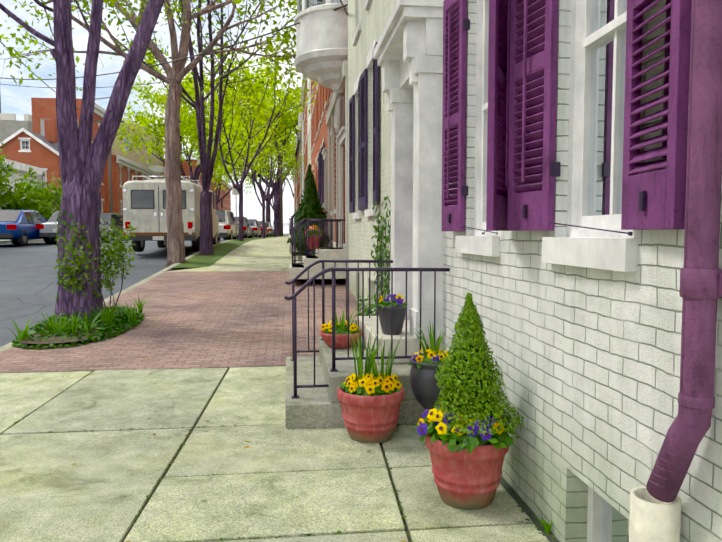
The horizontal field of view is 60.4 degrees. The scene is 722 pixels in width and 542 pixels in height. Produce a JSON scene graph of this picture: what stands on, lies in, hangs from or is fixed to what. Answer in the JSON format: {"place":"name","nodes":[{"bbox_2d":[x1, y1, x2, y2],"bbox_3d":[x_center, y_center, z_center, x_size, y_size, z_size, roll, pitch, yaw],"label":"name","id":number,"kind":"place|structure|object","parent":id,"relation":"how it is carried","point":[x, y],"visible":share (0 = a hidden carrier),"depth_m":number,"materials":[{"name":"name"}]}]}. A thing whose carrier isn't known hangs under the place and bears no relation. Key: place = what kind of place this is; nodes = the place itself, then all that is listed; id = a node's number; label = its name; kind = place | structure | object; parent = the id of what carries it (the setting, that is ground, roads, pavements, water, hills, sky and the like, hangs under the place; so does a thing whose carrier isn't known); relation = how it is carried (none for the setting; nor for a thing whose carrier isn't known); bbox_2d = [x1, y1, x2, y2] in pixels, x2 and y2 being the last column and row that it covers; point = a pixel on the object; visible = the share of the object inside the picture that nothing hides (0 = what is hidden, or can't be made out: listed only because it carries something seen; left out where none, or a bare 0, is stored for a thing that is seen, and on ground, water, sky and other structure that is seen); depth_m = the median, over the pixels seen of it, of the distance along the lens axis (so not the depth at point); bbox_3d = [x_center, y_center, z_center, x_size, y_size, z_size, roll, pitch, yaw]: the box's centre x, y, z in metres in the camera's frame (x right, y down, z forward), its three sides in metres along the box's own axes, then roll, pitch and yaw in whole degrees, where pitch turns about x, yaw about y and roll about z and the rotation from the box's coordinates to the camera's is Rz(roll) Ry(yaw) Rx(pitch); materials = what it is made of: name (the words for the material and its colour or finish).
{"place":"outdoors","nodes":[
{"label":"outdoors","id":0,"kind":"place"},
{"bbox_2d":[6,267,275,372],"bbox_3d":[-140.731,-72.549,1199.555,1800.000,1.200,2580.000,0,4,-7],"label":"joint","id":1,"kind":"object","parent":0,"point":[141,369],"depth_m":7.33,"materials":[{"name":"grey concrete"}]},
{"bbox_2d":[0,238,118,243],"bbox_3d":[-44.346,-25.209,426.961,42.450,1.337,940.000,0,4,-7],"label":"kerb","id":2,"kind":"structure","parent":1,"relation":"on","point":[9,241],"depth_m":29.41,"materials":[{"name":"concrete"}]},
{"bbox_2d":[31,98,105,212],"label":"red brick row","id":3,"kind":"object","parent":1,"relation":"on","point":[43,109],"visible":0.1,"depth_m":49.29,"materials":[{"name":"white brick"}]},
{"bbox_2d":[73,0,103,66],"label":"tree","id":4,"kind":"object","parent":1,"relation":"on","point":[85,23],"visible":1,"depth_m":7.78,"materials":[{"name":"brown plant"}]},
{"bbox_2d":[0,235,285,352],"bbox_3d":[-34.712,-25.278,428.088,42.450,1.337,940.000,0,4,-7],"label":"kerb","id":5,"kind":"structure","parent":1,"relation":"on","point":[10,345],"depth_m":13.99,"materials":[{"name":"concrete"}]},
{"bbox_2d":[0,0,306,266],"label":"tree","id":6,"kind":"object","parent":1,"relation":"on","point":[177,72],"visible":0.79,"depth_m":17.24,"materials":[{"name":"beige plant"}]},
{"bbox_2d":[149,166,183,179],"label":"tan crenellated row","id":7,"kind":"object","parent":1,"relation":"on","point":[160,169],"visible":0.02,"depth_m":72.11,"materials":[{"name":"brick"}]},
{"bbox_2d":[0,0,347,235],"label":"overhead wires","id":8,"kind":"object","parent":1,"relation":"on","point":[111,182],"visible":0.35,"depth_m":24.45,"materials":[{"name":"black metal"}]},
{"bbox_2d":[78,0,296,254],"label":"tree","id":9,"kind":"object","parent":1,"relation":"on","point":[207,162],"visible":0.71,"depth_m":19.85,"materials":[{"name":"green plant"}]},
{"bbox_2d":[146,21,317,240],"bbox_3d":[-4.713,-5.872,26.751,7.632,9.553,5.734,-3,5,-42],"label":"young street tree","id":10,"kind":"object","parent":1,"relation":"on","point":[239,187],"visible":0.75,"depth_m":26.64,"materials":[{"name":"green plant"}]},
{"bbox_2d":[232,181,238,240],"bbox_3d":[-5.432,-2.557,27.000,0.300,2.700,0.058,0,4,-7],"label":"parking sign post","id":11,"kind":"object","parent":1,"relation":"on","point":[235,192],"visible":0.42,"depth_m":26.94,"materials":[{"name":"silver metal"}]},
{"bbox_2d":[210,110,297,222],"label":"old tree","id":12,"kind":"object","parent":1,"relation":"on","point":[268,204],"visible":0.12,"depth_m":88.12,"materials":[{"name":"green plant"}]},
{"bbox_2d":[205,104,303,237],"bbox_3d":[-6.291,-6.035,37.776,6.558,8.465,6.762,0,4,-7],"label":"young street tree","id":13,"kind":"object","parent":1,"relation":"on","point":[267,164],"visible":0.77,"depth_m":38.17,"materials":[{"name":"green plant"}]},
{"bbox_2d":[243,135,296,197],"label":"old tree","id":14,"kind":"object","parent":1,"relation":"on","point":[264,178],"depth_m":131.90,"materials":[{"name":"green plant"}]},
{"bbox_2d":[242,121,304,236],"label":"young street tree","id":15,"kind":"object","parent":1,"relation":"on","point":[294,161],"visible":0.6,"depth_m":49.40,"materials":[{"name":"green plant"}]},
{"bbox_2d":[294,165,296,209],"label":"house row","id":16,"kind":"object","parent":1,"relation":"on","point":[296,189],"visible":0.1,"depth_m":92.18,"materials":[{"name":"beige paint"}]},
{"bbox_2d":[295,177,295,209],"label":"house row","id":17,"kind":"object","parent":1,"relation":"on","point":[295,194],"visible":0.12,"depth_m":104.36,"materials":[{"name":"red brick"}]},
{"bbox_2d":[295,148,297,210],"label":"house row","id":18,"kind":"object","parent":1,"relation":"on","point":[297,182],"visible":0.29,"depth_m":81.97,"materials":[{"name":"red brick"}]},
{"bbox_2d":[296,139,298,204],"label":"house row","id":19,"kind":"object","parent":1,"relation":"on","point":[298,177],"visible":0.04,"depth_m":78.28,"materials":[{"name":"red brick"}]},
{"bbox_2d":[296,145,299,203],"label":"house row","id":20,"kind":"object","parent":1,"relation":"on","point":[298,153],"visible":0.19,"depth_m":70.35,"materials":[{"name":"red brick"}]},
{"bbox_2d":[297,132,300,202],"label":"house row","id":21,"kind":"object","parent":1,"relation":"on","point":[299,135],"visible":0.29,"depth_m":64.23,"materials":[{"name":"brown brick"}]},
{"bbox_2d":[298,117,301,194],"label":"house row","id":22,"kind":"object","parent":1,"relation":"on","point":[301,168],"visible":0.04,"depth_m":60.96,"materials":[{"name":"red brick"}]},
{"bbox_2d":[298,112,303,198],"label":"house row","id":23,"kind":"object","parent":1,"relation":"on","point":[301,118],"visible":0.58,"depth_m":52.08,"materials":[{"name":"white paint"}]},
{"bbox_2d":[300,95,305,188],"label":"house row","id":24,"kind":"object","parent":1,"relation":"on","point":[303,99],"visible":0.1,"depth_m":49.16,"materials":[{"name":"red brick"}]},
{"bbox_2d":[301,74,307,173],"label":"house row","id":25,"kind":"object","parent":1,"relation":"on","point":[306,130],"visible":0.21,"depth_m":43.23,"materials":[{"name":"red brick"}]},
{"bbox_2d":[307,77,310,165],"bbox_3d":[2.111,-6.938,38.919,11.300,12.728,5.600,0,4,-7],"label":"house row","id":26,"kind":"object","parent":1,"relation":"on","point":[309,119],"visible":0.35,"depth_m":37.46,"materials":[{"name":"beige paint"}]},
{"bbox_2d":[311,80,314,177],"bbox_3d":[2.770,-6.254,33.591,11.300,12.016,5.200,0,4,-7],"label":"house row","id":27,"kind":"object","parent":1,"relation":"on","point":[312,133],"visible":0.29,"depth_m":32.55,"materials":[{"name":"red brick"}]},
{"bbox_2d":[315,82,319,191],"bbox_3d":[3.398,-6.120,28.226,11.300,12.445,5.600,0,4,-7],"label":"house row","id":28,"kind":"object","parent":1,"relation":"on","point":[317,135],"visible":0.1,"depth_m":28.30,"materials":[{"name":"red brick"}]},
{"bbox_2d":[294,0,347,93],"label":"bay window","id":29,"kind":"structure","parent":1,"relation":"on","point":[321,42],"depth_m":13.73,"materials":[{"name":"white paint"}]},
{"bbox_2d":[319,83,329,231],"bbox_3d":[3.981,-5.794,22.665,11.300,12.930,5.600,0,4,-7],"label":"house row","id":30,"kind":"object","parent":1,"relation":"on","point":[324,97],"visible":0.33,"depth_m":21.03,"materials":[{"name":"red brick"}]},
{"bbox_2d":[318,142,323,203],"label":"row house shutters","id":31,"kind":"object","parent":30,"relation":"attached to","point":[320,176],"visible":0.92,"depth_m":22.79,"materials":[{"name":"purple wood"}]},
{"bbox_2d":[329,0,347,279],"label":"row house","id":32,"kind":"structure","parent":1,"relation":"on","point":[341,135],"depth_m":14.84,"materials":[{"name":"white brick"}]},
{"bbox_2d":[326,61,347,266],"bbox_3d":[-0.655,-2.362,16.375,0.140,4.620,6.210,0,4,-7],"label":"door frame","id":33,"kind":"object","parent":32,"relation":"attached to","point":[343,83],"depth_m":15.87,"materials":[{"name":"beige wood"}]},
{"bbox_2d":[334,96,343,135],"bbox_3d":[-0.514,-3.699,14.700,0.190,0.885,0.934,0,4,-7],"label":"house cartouche","id":34,"kind":"object","parent":32,"relation":"attached to","point":[339,114],"visible":0.92,"depth_m":14.41,"materials":[{"name":"beige stone"}]},
{"bbox_2d":[348,0,396,315],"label":"cream brick house","id":35,"kind":"structure","parent":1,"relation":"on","point":[367,20],"depth_m":10.02,"materials":[{"name":"white paint"}]},
{"bbox_2d":[349,42,378,212],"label":"window shutters","id":36,"kind":"object","parent":35,"relation":"attached to","point":[362,143],"visible":0.98,"depth_m":10.18,"materials":[{"name":"purple wood"}]},
{"bbox_2d":[354,190,390,325],"bbox_3d":[0.179,0.012,8.132,0.352,2.356,2.710,0,4,-7],"label":"climbing vine","id":37,"kind":"object","parent":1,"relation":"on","point":[380,250],"visible":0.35,"depth_m":8.29,"materials":[{"name":"green plant"}]},
{"bbox_2d":[373,0,721,541],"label":"brick house wall","id":38,"kind":"structure","parent":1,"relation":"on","point":[582,327],"depth_m":3.00,"materials":[{"name":"white brick"}]},
{"bbox_2d":[441,0,691,235],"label":"window shutters","id":39,"kind":"object","parent":38,"relation":"attached to","point":[522,83],"visible":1,"depth_m":3.14,"materials":[{"name":"purple wood"}]},
{"bbox_2d":[646,0,721,502],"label":"downspout","id":40,"kind":"object","parent":38,"relation":"attached to","point":[700,293],"visible":1,"depth_m":1.86,"materials":[{"name":"purple metal"}]},
{"bbox_2d":[0,234,287,346],"bbox_3d":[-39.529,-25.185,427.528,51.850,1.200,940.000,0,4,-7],"label":"road asphalt","id":41,"kind":"structure","parent":0,"point":[28,281],"depth_m":15.52,"materials":[{"name":"grey asphalt"}]},
{"bbox_2d":[0,210,56,244],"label":"blue car","id":42,"kind":"object","parent":41,"relation":"on","point":[18,227],"visible":0.73,"depth_m":24.35,"materials":[{"name":"paint"}]},
{"bbox_2d":[35,211,115,243],"bbox_3d":[-12.535,-1.955,27.619,1.960,1.415,4.560,0,4,-5],"label":"silver car","id":43,"kind":"object","parent":41,"relation":"on","point":[48,231],"visible":0.31,"depth_m":25.46,"materials":[{"name":"paint"}]},
{"bbox_2d":[100,213,123,239],"bbox_3d":[-15.004,-2.618,36.872,1.960,1.595,4.560,0,4,-4],"label":"dark car","id":44,"kind":"object","parent":41,"relation":"on","point":[105,216],"visible":0.06,"depth_m":35.64,"materials":[{"name":"grey paint"}]},
{"bbox_2d":[123,175,222,251],"bbox_3d":[-6.658,-1.986,22.479,2.820,2.492,5.556,0,4,-4],"label":"camper van","id":45,"kind":"object","parent":41,"relation":"on","point":[144,208],"visible":0.77,"depth_m":19.86,"materials":[{"name":"paint"}]},
{"bbox_2d":[216,210,238,239],"bbox_3d":[-7.103,-2.218,30.763,1.960,1.545,4.560,0,4,-4],"label":"parked car","id":46,"kind":"object","parent":41,"relation":"on","point":[227,225],"visible":0.31,"depth_m":28.91,"materials":[{"name":"paint"}]},
{"bbox_2d":[218,217,253,240],"bbox_3d":[-7.569,-2.550,37.244,1.960,1.415,4.560,0,4,-4],"label":"dark car","id":47,"kind":"object","parent":41,"relation":"on","point":[248,231],"visible":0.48,"depth_m":36.21,"materials":[{"name":"grey paint"}]},
{"bbox_2d":[233,219,261,238],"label":"silver car","id":48,"kind":"object","parent":41,"relation":"on","point":[256,228],"visible":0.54,"depth_m":42.40,"materials":[{"name":"paint"}]},
{"bbox_2d":[248,221,268,237],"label":"red car","id":49,"kind":"object","parent":41,"relation":"on","point":[266,230],"visible":0.25,"depth_m":49.23,"materials":[{"name":"paint"}]},
{"bbox_2d":[253,222,273,237],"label":"parked car","id":50,"kind":"object","parent":41,"relation":"on","point":[271,231],"visible":0.35,"depth_m":55.50,"materials":[{"name":"paint"}]},
{"bbox_2d":[0,0,301,232],"label":"sky","id":51,"kind":"structure","parent":0,"point":[16,100],"materials":[{"name":"white"}]},
{"bbox_2d":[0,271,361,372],"bbox_3d":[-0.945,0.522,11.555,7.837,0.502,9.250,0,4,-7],"label":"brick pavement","id":52,"kind":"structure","parent":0,"point":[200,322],"depth_m":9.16,"materials":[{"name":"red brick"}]},
{"bbox_2d":[20,318,131,343],"bbox_3d":[-3.942,0.784,9.176,1.146,0.068,2.900,0,4,-7],"label":"soil mound","id":53,"kind":"object","parent":52,"relation":"on","point":[48,341],"visible":0.1,"depth_m":8.03,"materials":[{"name":"brown soil"}]},
{"bbox_2d":[9,209,153,349],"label":"ground cover plants","id":54,"kind":"object","parent":53,"relation":"on","point":[109,319],"visible":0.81,"depth_m":8.53,"materials":[{"name":"green plant"}]},
{"bbox_2d":[52,215,136,311],"bbox_3d":[-3.946,-0.015,9.257,1.111,1.654,1.575,0,4,-7],"label":"shrub","id":55,"kind":"object","parent":53,"relation":"on","point":[111,254],"visible":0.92,"depth_m":9.26,"materials":[{"name":"green plant"}]},
{"bbox_2d":[0,0,300,321],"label":"tree","id":56,"kind":"object","parent":53,"relation":"on","point":[82,160],"visible":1,"depth_m":9.13,"materials":[{"name":"purple plant"}]},
{"bbox_2d":[1,275,554,541],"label":"pavement weeds and litter","id":57,"kind":"object","parent":52,"relation":"on","point":[547,528],"visible":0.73,"depth_m":3.61,"materials":[{"name":"green plant"}]},
{"bbox_2d":[289,247,345,278],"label":"entrance steps","id":58,"kind":"structure","parent":52,"relation":"on","point":[333,253],"depth_m":13.53,"materials":[{"name":"grey concrete"}]},
{"bbox_2d":[305,225,321,248],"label":"potted flowers","id":59,"kind":"object","parent":58,"relation":"on","point":[316,237],"visible":0.71,"depth_m":13.79,"materials":[{"name":"red ceramic"}]},
{"bbox_2d":[289,219,345,267],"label":"house stoop railings","id":60,"kind":"object","parent":58,"relation":"on","point":[318,221],"depth_m":13.62,"materials":[{"name":"black metal"}]},
{"bbox_2d":[1,371,410,541],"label":"joint","id":61,"kind":"object","parent":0,"point":[401,511],"depth_m":3.92,"materials":[{"name":"grey concrete"}]},
{"bbox_2d":[0,366,549,541],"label":"pavement slabs","id":62,"kind":"structure","parent":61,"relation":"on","point":[322,484],"depth_m":3.97,"materials":[{"name":"grey concrete"}]},
{"bbox_2d":[285,316,441,427],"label":"entrance steps","id":63,"kind":"structure","parent":62,"relation":"on","point":[315,407],"depth_m":5.19,"materials":[{"name":"grey concrete"}]},
{"bbox_2d":[320,329,361,348],"bbox_3d":[-0.193,0.672,6.150,0.430,0.150,0.430,0,4,-7],"label":"terracotta bowl","id":64,"kind":"object","parent":63,"relation":"on","point":[340,341],"visible":0.6,"depth_m":5.99,"materials":[{"name":"ceramic"}]},
{"bbox_2d":[321,305,361,334],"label":"potted flowers","id":65,"kind":"object","parent":64,"relation":"on","point":[340,328],"visible":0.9,"depth_m":6.05,"materials":[{"name":"green plant"}]},
{"bbox_2d":[284,260,449,398],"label":"house stoop railings","id":66,"kind":"object","parent":63,"relation":"on","point":[294,295],"visible":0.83,"depth_m":5.06,"materials":[{"name":"black metal"}]},
{"bbox_2d":[378,306,404,334],"bbox_3d":[0.277,0.433,5.565,0.270,0.260,0.270,0,4,-7],"label":"flower pot","id":67,"kind":"object","parent":63,"relation":"on","point":[384,313],"visible":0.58,"depth_m":5.47,"materials":[{"name":"ceramic"}]},
{"bbox_2d":[376,294,407,309],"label":"pansies","id":68,"kind":"object","parent":67,"relation":"on","point":[398,299],"visible":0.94,"depth_m":5.49,"materials":[{"name":"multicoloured plant"}]},
{"bbox_2d":[337,384,403,442],"bbox_3d":[0.073,1.056,4.631,0.500,0.370,0.500,0,4,-7],"label":"terracotta pot","id":69,"kind":"object","parent":62,"relation":"on","point":[371,419],"visible":0.9,"depth_m":4.45,"materials":[{"name":"ceramic"}]},
{"bbox_2d":[338,328,401,395],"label":"yellow flowers","id":70,"kind":"object","parent":69,"relation":"on","point":[367,383],"visible":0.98,"depth_m":4.57,"materials":[{"name":"yellow plant"}]},
{"bbox_2d":[409,357,447,425],"bbox_3d":[0.543,0.952,4.700,0.360,0.570,0.360,0,4,-7],"label":"urn planter","id":71,"kind":"object","parent":62,"relation":"on","point":[424,386],"visible":0.4,"depth_m":4.56,"materials":[{"name":"ceramic"}]},
{"bbox_2d":[408,322,451,369],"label":"flowers","id":72,"kind":"object","parent":71,"relation":"in","point":[433,354],"visible":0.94,"depth_m":4.63,"materials":[{"name":"green plant"}]},
{"bbox_2d":[425,433,508,509],"bbox_3d":[0.603,1.115,3.547,0.470,0.385,0.470,0,4,-7],"label":"flower pot","id":73,"kind":"object","parent":62,"relation":"on","point":[464,479],"visible":0.65,"depth_m":3.38,"materials":[{"name":"ceramic"}]},
{"bbox_2d":[413,403,520,453],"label":"pansies","id":74,"kind":"object","parent":73,"relation":"on","point":[442,431],"visible":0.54,"depth_m":3.35,"materials":[{"name":"green plant"}]},
{"bbox_2d":[433,292,524,439],"bbox_3d":[0.667,0.539,3.539,0.522,0.844,0.578,0,4,-7],"label":"conical topiary","id":75,"kind":"object","parent":73,"relation":"on","point":[470,379],"visible":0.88,"depth_m":3.43,"materials":[{"name":"green plant"}]},
{"bbox_2d":[500,477,558,541],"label":"pavement gap","id":76,"kind":"object","parent":62,"relation":"on","point":[523,505],"depth_m":3.41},
{"bbox_2d":[166,236,315,271],"bbox_3d":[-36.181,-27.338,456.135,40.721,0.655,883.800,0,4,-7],"label":"pavement","id":77,"kind":"structure","parent":0,"point":[271,254],"depth_m":18.91,"materials":[{"name":"concrete"}]},
{"bbox_2d":[173,235,287,267],"bbox_3d":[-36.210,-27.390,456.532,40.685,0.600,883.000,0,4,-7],"label":"verge grass","id":78,"kind":"structure","parent":77,"relation":"on","point":[222,250],"depth_m":19.61,"materials":[{"name":"green plant"}]},
{"bbox_2d":[161,42,303,235],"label":"old tree","id":79,"kind":"object","parent":78,"relation":"on","point":[286,121],"visible":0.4,"depth_m":60.06,"materials":[{"name":"green plant"}]},
{"bbox_2d":[289,244,297,251],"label":"house stoop steps","id":80,"kind":"structure","parent":77,"relation":"on","point":[290,248],"depth_m":19.83,"materials":[{"name":"beige concrete"}]},
{"bbox_2d":[287,164,329,255],"bbox_3d":[-1.603,-1.800,19.152,1.387,2.977,1.273,0,4,-7],"label":"evergreen","id":81,"kind":"object","parent":77,"relation":"on","point":[310,207],"visible":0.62,"depth_m":18.93,"materials":[{"name":"green plant"}]},
{"bbox_2d":[289,212,327,237],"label":"house row stoop railings","id":82,"kind":"object","parent":77,"relation":"on","point":[295,222],"visible":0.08,"depth_m":19.89,"materials":[{"name":"metal"}]},
{"bbox_2d":[629,486,680,541],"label":"drain pipe","id":83,"kind":"object","parent":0,"point":[652,519],"visible":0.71,"depth_m":2.03,"materials":[{"name":"white plastic"}]},
{"bbox_3d":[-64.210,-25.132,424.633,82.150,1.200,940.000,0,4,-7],"label":"pavement","id":84,"kind":"structure","parent":0,"visible":0},
{"bbox_2d":[0,140,17,194],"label":"tree","id":85,"kind":"object","parent":84,"relation":"on","point":[9,169],"visible":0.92,"depth_m":31.75,"materials":[{"name":"green plant"}]},
{"bbox_2d":[0,113,31,142],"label":"building","id":86,"kind":"structure","parent":84,"relation":"on","point":[10,125],"depth_m":63.45,"materials":[{"name":"white paint"}]},
{"bbox_2d":[0,158,42,209],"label":"white building","id":87,"kind":"structure","parent":84,"relation":"on","point":[21,167],"depth_m":37.51,"materials":[{"name":"white paint"}]},
{"bbox_2d":[0,119,61,211],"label":"brick gable house","id":88,"kind":"structure","parent":84,"relation":"on","point":[26,146],"depth_m":43.24,"materials":[{"name":"orange brick"}]},
{"bbox_2d":[0,167,62,220],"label":"shrub","id":89,"kind":"object","parent":84,"relation":"on","point":[28,197],"visible":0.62,"depth_m":34.50,"materials":[{"name":"green plant"}]},
{"bbox_2d":[105,155,159,214],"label":"building","id":90,"kind":"structure","parent":84,"relation":"on","point":[124,169],"depth_m":56.48,"materials":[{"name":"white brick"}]},
{"bbox_2d":[111,118,163,167],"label":"building","id":91,"kind":"structure","parent":84,"relation":"on","point":[135,157],"depth_m":80.32,"materials":[{"name":"brick"}]},
{"bbox_2d":[163,159,231,210],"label":"building","id":92,"kind":"structure","parent":84,"relation":"on","point":[226,199],"depth_m":115.93,"materials":[{"name":"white brick"}]},
{"bbox_2d":[109,38,295,182],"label":"old tree","id":93,"kind":"object","parent":84,"relation":"on","point":[145,121],"visible":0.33,"depth_m":65.91,"materials":[{"name":"green plant"}]},
{"bbox_2d":[182,121,266,209],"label":"old tree","id":94,"kind":"object","parent":84,"relation":"on","point":[218,200],"visible":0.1,"depth_m":106.55,"materials":[{"name":"green plant"}]}
]}

